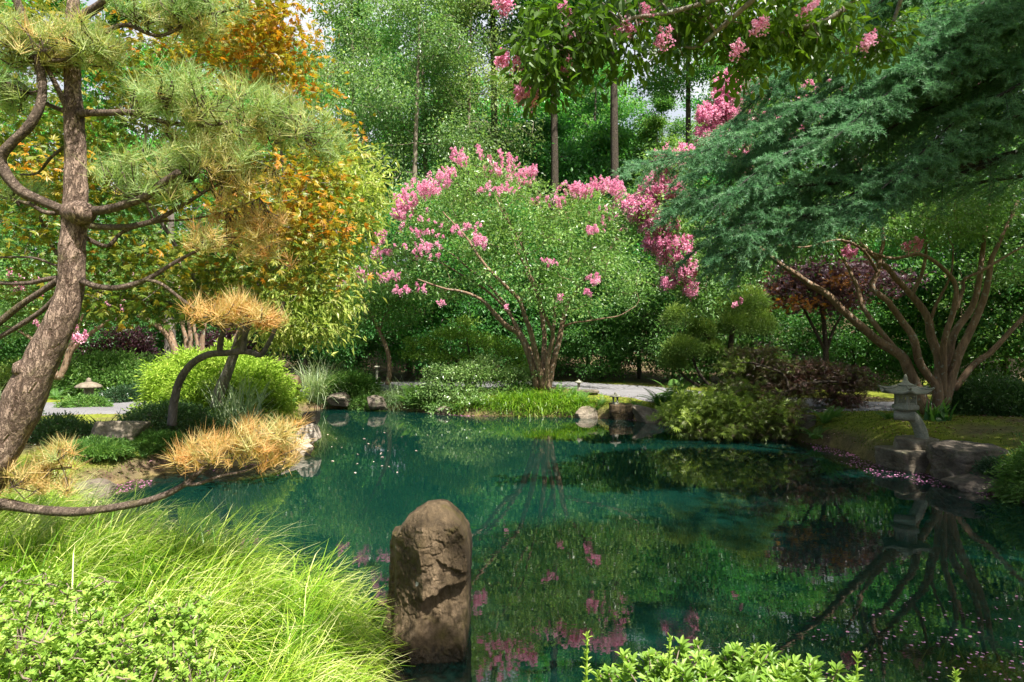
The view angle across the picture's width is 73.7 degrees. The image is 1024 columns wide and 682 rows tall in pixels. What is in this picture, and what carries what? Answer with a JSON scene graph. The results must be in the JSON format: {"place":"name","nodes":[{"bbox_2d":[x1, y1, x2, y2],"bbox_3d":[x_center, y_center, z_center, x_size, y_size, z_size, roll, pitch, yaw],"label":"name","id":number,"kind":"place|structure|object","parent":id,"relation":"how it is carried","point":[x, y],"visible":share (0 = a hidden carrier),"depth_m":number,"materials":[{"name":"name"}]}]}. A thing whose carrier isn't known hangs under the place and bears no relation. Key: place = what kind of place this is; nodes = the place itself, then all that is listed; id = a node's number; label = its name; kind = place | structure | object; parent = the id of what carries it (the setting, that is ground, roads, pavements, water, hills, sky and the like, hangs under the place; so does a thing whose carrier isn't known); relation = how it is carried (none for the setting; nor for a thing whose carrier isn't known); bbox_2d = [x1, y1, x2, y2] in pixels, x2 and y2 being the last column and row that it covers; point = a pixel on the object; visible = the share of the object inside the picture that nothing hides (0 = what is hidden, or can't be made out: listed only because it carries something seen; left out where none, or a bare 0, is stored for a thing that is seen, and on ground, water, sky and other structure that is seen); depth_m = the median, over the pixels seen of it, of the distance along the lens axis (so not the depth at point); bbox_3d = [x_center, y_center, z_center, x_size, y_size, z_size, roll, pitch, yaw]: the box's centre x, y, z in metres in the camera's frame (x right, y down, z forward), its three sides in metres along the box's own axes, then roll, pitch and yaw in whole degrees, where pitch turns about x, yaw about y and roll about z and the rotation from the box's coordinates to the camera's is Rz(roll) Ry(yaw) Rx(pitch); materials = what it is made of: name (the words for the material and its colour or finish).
{"place":"outdoors","nodes":[
{"label":"outdoors","id":0,"kind":"place"},
{"bbox_2d":[0,265,1023,681],"bbox_3d":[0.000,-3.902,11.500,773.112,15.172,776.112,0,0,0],"label":"ground","id":1,"kind":"structure","parent":0,"point":[850,447],"depth_m":11.75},
{"bbox_2d":[0,225,69,372],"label":"understory tree","id":2,"kind":"object","parent":1,"relation":"on","point":[9,347],"visible":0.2,"depth_m":19.07,"materials":[{"name":"green plant"}]},
{"bbox_2d":[27,410,93,444],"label":"azalea","id":3,"kind":"object","parent":1,"relation":"on","point":[70,423],"visible":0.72,"depth_m":10.58,"materials":[{"name":"green plant"}]},
{"bbox_2d":[0,171,120,364],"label":"understory tree","id":4,"kind":"object","parent":1,"relation":"on","point":[33,236],"visible":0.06,"depth_m":21.79,"materials":[{"name":"green plant"}]},
{"bbox_2d":[0,0,134,285],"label":"forest tree","id":5,"kind":"object","parent":1,"relation":"on","point":[82,71],"visible":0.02,"depth_m":27.94,"materials":[{"name":"green plant"}]},
{"bbox_2d":[0,240,155,379],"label":"crape myrtle","id":6,"kind":"object","parent":1,"relation":"on","point":[73,346],"visible":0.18,"depth_m":16.94,"materials":[{"name":"green plant"}]},
{"bbox_2d":[53,392,113,407],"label":"shrub","id":7,"kind":"object","parent":1,"relation":"on","point":[90,400],"visible":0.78,"depth_m":14.82,"materials":[{"name":"green plant"}]},
{"bbox_2d":[14,241,153,379],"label":"understory tree","id":8,"kind":"object","parent":1,"relation":"on","point":[81,331],"visible":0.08,"depth_m":22.29,"materials":[{"name":"green plant"}]},
{"bbox_2d":[73,478,117,501],"bbox_3d":[-5.399,1.936,8.888,0.535,0.272,0.472,0,0,0],"label":"rock","id":9,"kind":"object","parent":1,"relation":"on","point":[103,483],"visible":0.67,"depth_m":8.75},
{"bbox_2d":[60,434,140,462],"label":"ground juniper","id":10,"kind":"object","parent":1,"relation":"on","point":[102,447],"visible":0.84,"depth_m":9.81,"materials":[{"name":"green plant"}]},
{"bbox_2d":[49,344,155,397],"bbox_3d":[-10.704,0.952,18.082,2.936,1.753,2.631,0,0,0],"label":"shrub","id":11,"kind":"object","parent":1,"relation":"on","point":[118,367],"visible":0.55,"depth_m":17.50,"materials":[{"name":"green plant"}]},
{"bbox_2d":[56,322,163,381],"bbox_3d":[-12.908,0.639,22.488,3.657,2.732,3.500,0,0,-38],"label":"purple shrub","id":12,"kind":"object","parent":1,"relation":"on","point":[137,341],"visible":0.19,"depth_m":22.16,"materials":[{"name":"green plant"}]},
{"bbox_2d":[32,0,195,322],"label":"forest tree","id":13,"kind":"object","parent":1,"relation":"on","point":[114,19],"visible":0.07,"depth_m":31.29,"materials":[{"name":"green plant"}]},
{"bbox_2d":[90,420,150,440],"bbox_3d":[-6.157,1.450,10.595,0.892,0.474,0.594,0,0,-14],"label":"rock","id":14,"kind":"object","parent":1,"relation":"on","point":[124,429],"visible":0.62,"depth_m":10.37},
{"bbox_2d":[0,562,242,681],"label":"azalea","id":15,"kind":"object","parent":1,"relation":"on","point":[116,653],"visible":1,"depth_m":2.46,"materials":[{"name":"green plant"}]},
{"bbox_2d":[97,382,145,402],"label":"shrub","id":16,"kind":"object","parent":1,"relation":"on","point":[125,393],"visible":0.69,"depth_m":16.33,"materials":[{"name":"green plant"}]},
{"bbox_2d":[87,190,217,354],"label":"understory tree","id":17,"kind":"object","parent":1,"relation":"on","point":[125,212],"visible":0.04,"depth_m":25.57,"materials":[{"name":"green plant"}]},
{"bbox_2d":[129,428,194,454],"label":"ground juniper","id":18,"kind":"object","parent":1,"relation":"on","point":[151,439],"visible":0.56,"depth_m":10.54,"materials":[{"name":"green plant"}]},
{"bbox_2d":[111,396,226,433],"bbox_3d":[-6.078,1.332,12.147,2.036,0.763,1.716,0,0,0],"label":"azalea","id":19,"kind":"object","parent":1,"relation":"on","point":[189,414],"visible":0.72,"depth_m":11.86,"materials":[{"name":"green plant"}]},
{"bbox_2d":[0,0,359,516],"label":"japanese pine","id":20,"kind":"object","parent":1,"relation":"on","point":[25,42],"visible":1,"depth_m":4.14,"materials":[{"name":"green plant"}]},
{"bbox_2d":[0,0,385,425],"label":"japanese maple","id":21,"kind":"object","parent":1,"relation":"on","point":[273,35],"visible":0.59,"depth_m":9.14,"materials":[{"name":"orange plant"}]},
{"bbox_2d":[134,230,254,354],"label":"understory tree","id":22,"kind":"object","parent":1,"relation":"on","point":[178,337],"visible":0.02,"depth_m":24.18,"materials":[{"name":"green plant"}]},
{"bbox_2d":[82,219,310,356],"bbox_3d":[-9.971,-1.326,20.370,7.784,4.633,3.528,0,0,-8],"label":"crape myrtle","id":23,"kind":"object","parent":1,"relation":"on","point":[169,336],"visible":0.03,"depth_m":19.95,"materials":[{"name":"green plant"}]},
{"bbox_2d":[103,0,299,343],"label":"forest tree","id":24,"kind":"object","parent":1,"relation":"on","point":[159,130],"visible":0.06,"depth_m":28.87,"materials":[{"name":"green plant"}]},
{"bbox_2d":[0,459,413,681],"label":"grass","id":25,"kind":"structure","parent":1,"relation":"on","point":[101,549],"depth_m":4.08,"materials":[{"name":"plant"}]},
{"bbox_2d":[121,335,310,417],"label":"golden cypress","id":26,"kind":"object","parent":1,"relation":"on","point":[159,386],"visible":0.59,"depth_m":14.09,"materials":[{"name":"green plant"}]},
{"bbox_2d":[193,326,280,370],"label":"purple shrub","id":27,"kind":"object","parent":1,"relation":"on","point":[212,341],"visible":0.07,"depth_m":23.14,"materials":[{"name":"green plant"}]},
{"bbox_2d":[196,369,290,427],"bbox_3d":[-4.906,1.063,12.615,1.953,1.165,2.152,0,0,-25],"label":"iris","id":28,"kind":"object","parent":1,"relation":"on","point":[234,411],"visible":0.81,"depth_m":12.50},
{"bbox_2d":[195,3,342,256],"bbox_3d":[-12.400,-7.898,34.045,8.282,17.762,7.782,0,0,-42],"label":"forest tree","id":29,"kind":"object","parent":1,"relation":"on","point":[314,110],"visible":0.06,"depth_m":33.74,"materials":[{"name":"green plant"}]},
{"bbox_2d":[138,128,405,408],"bbox_3d":[-4.330,-1.278,12.195,4.922,5.112,2.726,0,0,0],"label":"sourwood","id":30,"kind":"object","parent":1,"relation":"on","point":[302,328],"visible":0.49,"depth_m":12.02,"materials":[{"name":"green plant"}]},
{"bbox_2d":[224,190,370,381],"bbox_3d":[-7.376,-1.833,23.919,5.376,7.390,5.863,0,0,-34],"label":"understory tree","id":31,"kind":"object","parent":1,"relation":"on","point":[314,354],"visible":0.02,"depth_m":23.78,"materials":[{"name":"green plant"}]},
{"bbox_2d":[295,423,321,443],"bbox_3d":[-3.775,1.714,12.571,0.449,0.408,0.499,0,0,0],"label":"rock","id":32,"kind":"object","parent":1,"relation":"on","point":[315,433],"visible":0.71,"depth_m":12.43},
{"bbox_2d":[291,355,351,408],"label":"striped grass","id":33,"kind":"structure","parent":1,"relation":"on","point":[313,385],"depth_m":20.26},
{"bbox_2d":[272,248,385,376],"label":"understory tree","id":34,"kind":"object","parent":1,"relation":"on","point":[359,350],"visible":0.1,"depth_m":24.81,"materials":[{"name":"green plant"}]},
{"bbox_2d":[279,177,409,368],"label":"understory tree","id":35,"kind":"object","parent":1,"relation":"on","point":[377,339],"visible":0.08,"depth_m":26.14,"materials":[{"name":"green plant"}]},
{"bbox_2d":[309,366,386,401],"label":"fern bank","id":36,"kind":"structure","parent":1,"relation":"on","point":[360,381],"depth_m":20.57,"materials":[{"name":"green plant"}]},
{"bbox_2d":[286,0,431,363],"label":"birch","id":37,"kind":"object","parent":1,"relation":"on","point":[357,37],"visible":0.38,"depth_m":29.82,"materials":[{"name":"green plant"}]},
{"bbox_2d":[317,0,421,247],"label":"forest tree","id":38,"kind":"object","parent":1,"relation":"on","point":[341,18],"visible":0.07,"depth_m":51.19,"materials":[{"name":"green plant"}]},
{"bbox_2d":[307,261,439,384],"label":"slender tree","id":39,"kind":"object","parent":1,"relation":"on","point":[373,314],"visible":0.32,"depth_m":20.95,"materials":[{"name":"green plant"}]},
{"bbox_2d":[331,26,446,310],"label":"forest tree","id":40,"kind":"object","parent":1,"relation":"on","point":[380,107],"visible":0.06,"depth_m":43.31,"materials":[{"name":"green plant"}]},
{"bbox_2d":[362,375,416,410],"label":"rushes","id":41,"kind":"object","parent":1,"relation":"on","point":[392,397],"visible":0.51,"depth_m":20.09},
{"bbox_2d":[331,0,499,376],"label":"birch","id":42,"kind":"object","parent":1,"relation":"on","point":[420,43],"visible":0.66,"depth_m":26.50,"materials":[{"name":"green plant"}]},
{"bbox_2d":[344,180,490,380],"bbox_3d":[-3.377,-2.027,25.014,5.674,7.801,6.189,0,0,20],"label":"understory tree","id":43,"kind":"object","parent":1,"relation":"on","point":[394,354],"visible":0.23,"depth_m":24.33,"materials":[{"name":"green plant"}]},
{"bbox_2d":[346,0,503,363],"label":"birch","id":44,"kind":"object","parent":1,"relation":"on","point":[426,75],"visible":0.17,"depth_m":29.26,"materials":[{"name":"green plant"}]},
{"bbox_2d":[400,383,449,410],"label":"shrub","id":45,"kind":"object","parent":1,"relation":"on","point":[412,401],"visible":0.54,"depth_m":19.39,"materials":[{"name":"green plant"}]},
{"bbox_2d":[377,218,532,380],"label":"understory tree","id":46,"kind":"object","parent":1,"relation":"on","point":[420,365],"visible":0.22,"depth_m":24.14,"materials":[{"name":"green plant"}]},
{"bbox_2d":[394,314,540,388],"bbox_3d":[-1.241,0.299,20.911,4.927,2.364,2.050,0,0,0],"label":"azalea","id":47,"kind":"object","parent":1,"relation":"on","point":[454,333],"visible":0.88,"depth_m":20.81,"materials":[{"name":"green plant"}]},
{"bbox_2d":[388,0,562,370],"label":"birch","id":48,"kind":"object","parent":1,"relation":"on","point":[476,5],"visible":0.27,"depth_m":28.09,"materials":[{"name":"green plant"}]},
{"bbox_2d":[396,119,562,351],"bbox_3d":[-1.854,-4.999,34.148,9.772,12.318,8.959,0,0,41],"label":"understory tree","id":49,"kind":"object","parent":1,"relation":"on","point":[478,184],"visible":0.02,"depth_m":33.10,"materials":[{"name":"green plant"}]},
{"bbox_2d":[413,350,547,414],"bbox_3d":[-0.920,1.237,19.173,3.866,1.953,2.267,0,0,0],"label":"azalea","id":50,"kind":"object","parent":1,"relation":"on","point":[452,373],"visible":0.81,"depth_m":19.17,"materials":[{"name":"green plant"}]},
{"bbox_2d":[427,0,545,337],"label":"forest tree","id":51,"kind":"object","parent":1,"relation":"on","point":[491,24],"visible":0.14,"depth_m":30.85,"materials":[{"name":"green plant"}]},
{"bbox_2d":[336,141,666,389],"bbox_3d":[-0.166,-2.151,19.701,9.744,7.111,5.555,0,0,0],"label":"crape myrtle","id":52,"kind":"object","parent":1,"relation":"on","point":[545,363],"visible":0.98,"depth_m":18.95,"materials":[{"name":"green plant"}]},
{"bbox_2d":[430,185,575,367],"bbox_3d":[-0.428,-2.044,26.069,6.189,7.801,5.674,0,0,-16],"label":"understory tree","id":53,"kind":"object","parent":1,"relation":"on","point":[529,309],"visible":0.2,"depth_m":25.12,"materials":[{"name":"green plant"}]},
{"bbox_2d":[20,390,1023,495],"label":"moss","id":54,"kind":"object","parent":1,"relation":"on","point":[654,405],"visible":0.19,"depth_m":11.97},
{"bbox_2d":[27,385,1023,495],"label":"leaf litter","id":55,"kind":"object","parent":1,"relation":"on","point":[654,408],"visible":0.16,"depth_m":11.80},
{"bbox_2d":[484,77,576,327],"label":"forest tree","id":56,"kind":"object","parent":1,"relation":"on","point":[542,105],"visible":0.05,"depth_m":37.20,"materials":[{"name":"green plant"}]},
{"bbox_2d":[487,385,593,417],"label":"monkey grass","id":57,"kind":"structure","parent":1,"relation":"on","point":[534,400],"depth_m":18.33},
{"bbox_2d":[476,244,610,379],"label":"understory tree","id":58,"kind":"object","parent":1,"relation":"on","point":[538,340],"visible":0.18,"depth_m":24.98,"materials":[{"name":"green plant"}]},
{"bbox_2d":[490,0,609,347],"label":"forest tree","id":59,"kind":"object","parent":1,"relation":"on","point":[554,151],"visible":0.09,"depth_m":29.34,"materials":[{"name":"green plant"}]},
{"bbox_2d":[476,112,636,329],"bbox_3d":[1.576,-4.853,32.850,9.772,12.318,8.960,0,0,38],"label":"understory tree","id":60,"kind":"object","parent":1,"relation":"on","point":[570,152],"visible":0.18,"depth_m":31.97,"materials":[{"name":"green plant"}]},
{"bbox_2d":[520,195,646,371],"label":"understory tree","id":61,"kind":"object","parent":1,"relation":"on","point":[580,227],"visible":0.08,"depth_m":27.43,"materials":[{"name":"green plant"}]},
{"bbox_2d":[526,45,651,195],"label":"forest tree","id":62,"kind":"object","parent":1,"relation":"on","point":[619,90],"visible":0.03,"depth_m":40.67,"materials":[{"name":"green plant"}]},
{"bbox_2d":[534,119,654,319],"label":"understory tree","id":63,"kind":"object","parent":1,"relation":"on","point":[626,133],"visible":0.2,"depth_m":33.71,"materials":[{"name":"green plant"}]},
{"bbox_2d":[540,61,656,314],"bbox_3d":[4.744,-7.725,36.988,7.159,16.342,7.620,0,0,33],"label":"forest tree","id":64,"kind":"object","parent":1,"relation":"on","point":[595,107],"visible":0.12,"depth_m":36.24,"materials":[{"name":"green plant"}]},
{"bbox_2d":[545,254,661,382],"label":"understory tree","id":65,"kind":"object","parent":1,"relation":"on","point":[596,346],"visible":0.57,"depth_m":23.90,"materials":[{"name":"green plant"}]},
{"bbox_2d":[558,0,677,370],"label":"forest tree","id":66,"kind":"object","parent":1,"relation":"on","point":[614,126],"visible":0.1,"depth_m":28.73,"materials":[{"name":"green plant"}]},
{"bbox_2d":[608,403,633,419],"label":"rock","id":67,"kind":"object","parent":1,"relation":"on","point":[621,411],"visible":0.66,"depth_m":17.34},
{"bbox_2d":[579,185,697,378],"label":"understory tree","id":68,"kind":"object","parent":1,"relation":"on","point":[639,373],"visible":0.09,"depth_m":25.41,"materials":[{"name":"green plant"}]},
{"bbox_2d":[632,405,663,422],"bbox_3d":[3.387,1.834,16.933,0.866,0.514,0.664,0,0,0],"label":"rock","id":69,"kind":"object","parent":1,"relation":"on","point":[640,412],"visible":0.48,"depth_m":16.81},
{"bbox_2d":[622,89,697,328],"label":"forest tree","id":70,"kind":"object","parent":1,"relation":"on","point":[665,106],"visible":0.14,"depth_m":40.36,"materials":[{"name":"green plant"}]},
{"bbox_2d":[620,112,713,330],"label":"forest tree","id":71,"kind":"object","parent":1,"relation":"on","point":[656,123],"visible":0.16,"depth_m":33.71,"materials":[{"name":"green plant"}]},
{"bbox_2d":[597,225,740,385],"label":"understory tree","id":72,"kind":"object","parent":1,"relation":"on","point":[657,347],"visible":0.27,"depth_m":22.50,"materials":[{"name":"green plant"}]},
{"bbox_2d":[628,0,743,359],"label":"forest tree","id":73,"kind":"object","parent":1,"relation":"on","point":[664,85],"visible":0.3,"depth_m":29.77,"materials":[{"name":"green plant"}]},
{"bbox_2d":[626,172,774,380],"bbox_3d":[6.780,-2.059,23.920,5.674,7.801,6.189,0,0,-29],"label":"understory tree","id":74,"kind":"object","parent":1,"relation":"on","point":[707,178],"visible":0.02,"depth_m":23.40,"materials":[{"name":"green plant"}]},
{"bbox_2d":[489,0,925,119],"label":"crape myrtle","id":75,"kind":"object","parent":1,"relation":"on","point":[790,33],"visible":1,"depth_m":2.72,"materials":[{"name":"green plant"}]},
{"bbox_2d":[655,282,779,386],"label":"cloud juniper","id":76,"kind":"object","parent":1,"relation":"on","point":[746,316],"visible":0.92,"depth_m":16.44,"materials":[{"name":"green plant"}]},
{"bbox_2d":[590,635,858,681],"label":"azalea","id":77,"kind":"object","parent":1,"relation":"on","point":[733,664],"visible":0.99,"depth_m":2.15,"materials":[{"name":"green plant"}]},
{"bbox_2d":[644,362,848,443],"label":"laceleaf maple","id":78,"kind":"object","parent":1,"relation":"on","point":[740,410],"visible":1,"depth_m":13.83,"materials":[{"name":"green plant"}]},
{"bbox_2d":[696,241,833,384],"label":"understory tree","id":79,"kind":"object","parent":1,"relation":"on","point":[774,339],"visible":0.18,"depth_m":21.41,"materials":[{"name":"green plant"}]},
{"bbox_2d":[726,183,851,360],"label":"understory tree","id":80,"kind":"object","parent":1,"relation":"on","point":[795,321],"visible":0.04,"depth_m":23.30,"materials":[{"name":"green plant"}]},
{"bbox_2d":[708,341,888,408],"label":"laceleaf maple","id":81,"kind":"object","parent":1,"relation":"on","point":[811,371],"visible":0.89,"depth_m":14.92,"materials":[{"name":"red plant"}]},
{"bbox_2d":[598,0,1023,413],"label":"crape myrtle","id":82,"kind":"object","parent":1,"relation":"on","point":[944,381],"visible":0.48,"depth_m":12.33,"materials":[{"name":"pink plant"}]},
{"bbox_2d":[613,0,1023,301],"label":"deodar cedar","id":83,"kind":"object","parent":1,"relation":"on","point":[957,70],"visible":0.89,"depth_m":7.97,"materials":[{"name":"green plant"}]},
{"bbox_2d":[738,251,935,364],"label":"purple maple","id":84,"kind":"object","parent":1,"relation":"on","point":[798,290],"visible":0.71,"depth_m":18.11,"materials":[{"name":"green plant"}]},
{"bbox_2d":[793,256,922,389],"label":"understory tree","id":85,"kind":"object","parent":1,"relation":"on","point":[840,348],"visible":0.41,"depth_m":20.37,"materials":[{"name":"green plant"}]},
{"bbox_2d":[775,1,967,361],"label":"forest tree","id":86,"kind":"object","parent":1,"relation":"on","point":[811,90],"depth_m":26.25,"materials":[{"name":"green plant"}]},
{"bbox_2d":[817,192,948,381],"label":"understory tree","id":87,"kind":"object","parent":1,"relation":"on","point":[859,254],"visible":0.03,"depth_m":23.53,"materials":[{"name":"green plant"}]},
{"bbox_2d":[874,445,928,474],"bbox_3d":[6.296,1.910,10.821,0.992,0.469,0.991,0,0,-11],"label":"rock","id":88,"kind":"object","parent":1,"relation":"on","point":[890,457],"visible":0.38,"depth_m":10.44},
{"bbox_2d":[893,435,938,449],"bbox_3d":[6.402,1.668,10.818,0.693,0.305,0.525,0,0,-12],"label":"rock","id":89,"kind":"object","parent":88,"relation":"on","point":[911,442],"visible":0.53,"depth_m":10.63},
{"bbox_2d":[878,374,934,438],"bbox_3d":[6.224,1.070,10.800,0.819,1.097,0.786,0,0,0],"label":"stone lantern","id":90,"kind":"object","parent":1,"relation":"on","point":[907,408],"visible":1,"depth_m":10.71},
{"bbox_2d":[842,261,986,387],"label":"understory tree","id":91,"kind":"object","parent":1,"relation":"on","point":[909,353],"visible":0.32,"depth_m":20.14,"materials":[{"name":"green plant"}]},
{"bbox_2d":[852,159,1023,372],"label":"understory tree","id":92,"kind":"object","parent":1,"relation":"on","point":[930,267],"visible":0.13,"depth_m":19.40,"materials":[{"name":"green plant"}]},
{"bbox_2d":[917,397,963,421],"bbox_3d":[7.456,1.178,11.869,0.822,0.464,0.788,0,0,0],"label":"aspidistra","id":93,"kind":"object","parent":1,"relation":"on","point":[930,414],"visible":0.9,"depth_m":11.82,"materials":[{"name":"green plant"}]},
{"bbox_2d":[925,440,1007,474],"bbox_3d":[6.768,1.815,9.869,1.162,0.651,0.948,0,0,0],"label":"rock","id":94,"kind":"object","parent":1,"relation":"on","point":[957,457],"visible":0.52,"depth_m":9.70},
{"bbox_2d":[910,213,1023,381],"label":"understory tree","id":95,"kind":"object","parent":1,"relation":"on","point":[973,355],"visible":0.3,"depth_m":18.13,"materials":[{"name":"green plant"}]},
{"bbox_2d":[940,472,997,494],"bbox_3d":[6.381,1.984,9.331,0.847,0.528,0.717,0,0,0],"label":"rock","id":96,"kind":"object","parent":1,"relation":"on","point":[968,482],"visible":0.4,"depth_m":9.13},
{"bbox_2d":[931,366,1023,417],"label":"azalea","id":97,"kind":"object","parent":1,"relation":"on","point":[996,395],"visible":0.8,"depth_m":12.23,"materials":[{"name":"green plant"}]},
{"bbox_2d":[938,641,1023,681],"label":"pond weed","id":98,"kind":"object","parent":1,"relation":"on","point":[979,671],"visible":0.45,"depth_m":4.54,"materials":[{"name":"plant"}]},
{"bbox_2d":[939,135,1023,374],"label":"understory tree","id":99,"kind":"object","parent":1,"relation":"on","point":[1008,321],"visible":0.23,"depth_m":17.80,"materials":[{"name":"green plant"}]},
{"bbox_2d":[969,451,1008,480],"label":"shrub","id":100,"kind":"object","parent":1,"relation":"on","point":[983,465],"visible":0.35,"depth_m":9.21,"materials":[{"name":"green plant"}]},
{"bbox_2d":[978,432,1023,503],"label":"shrub","id":101,"kind":"object","parent":1,"relation":"on","point":[1012,481],"visible":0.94,"depth_m":8.57,"materials":[{"name":"green plant"}]},
{"bbox_2d":[1,0,1023,264],"label":"sky","id":102,"kind":"structure","parent":0,"point":[680,111],"materials":[{"name":"white"}]},
{"bbox_2d":[42,381,1010,414],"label":"gravel path","id":103,"kind":"structure","parent":0,"point":[629,391],"depth_m":18.21,"materials":[{"name":"gravel"}]},
{"bbox_2d":[93,408,1023,681],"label":"water","id":104,"kind":"structure","parent":0,"point":[613,536],"depth_m":7.02,"materials":[{"name":"liquid"}]},
{"bbox_2d":[382,499,472,681],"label":"standing rock","id":105,"kind":"object","parent":104,"relation":"in","point":[429,582],"visible":0.96,"depth_m":4.39,"materials":[{"name":"stone"}]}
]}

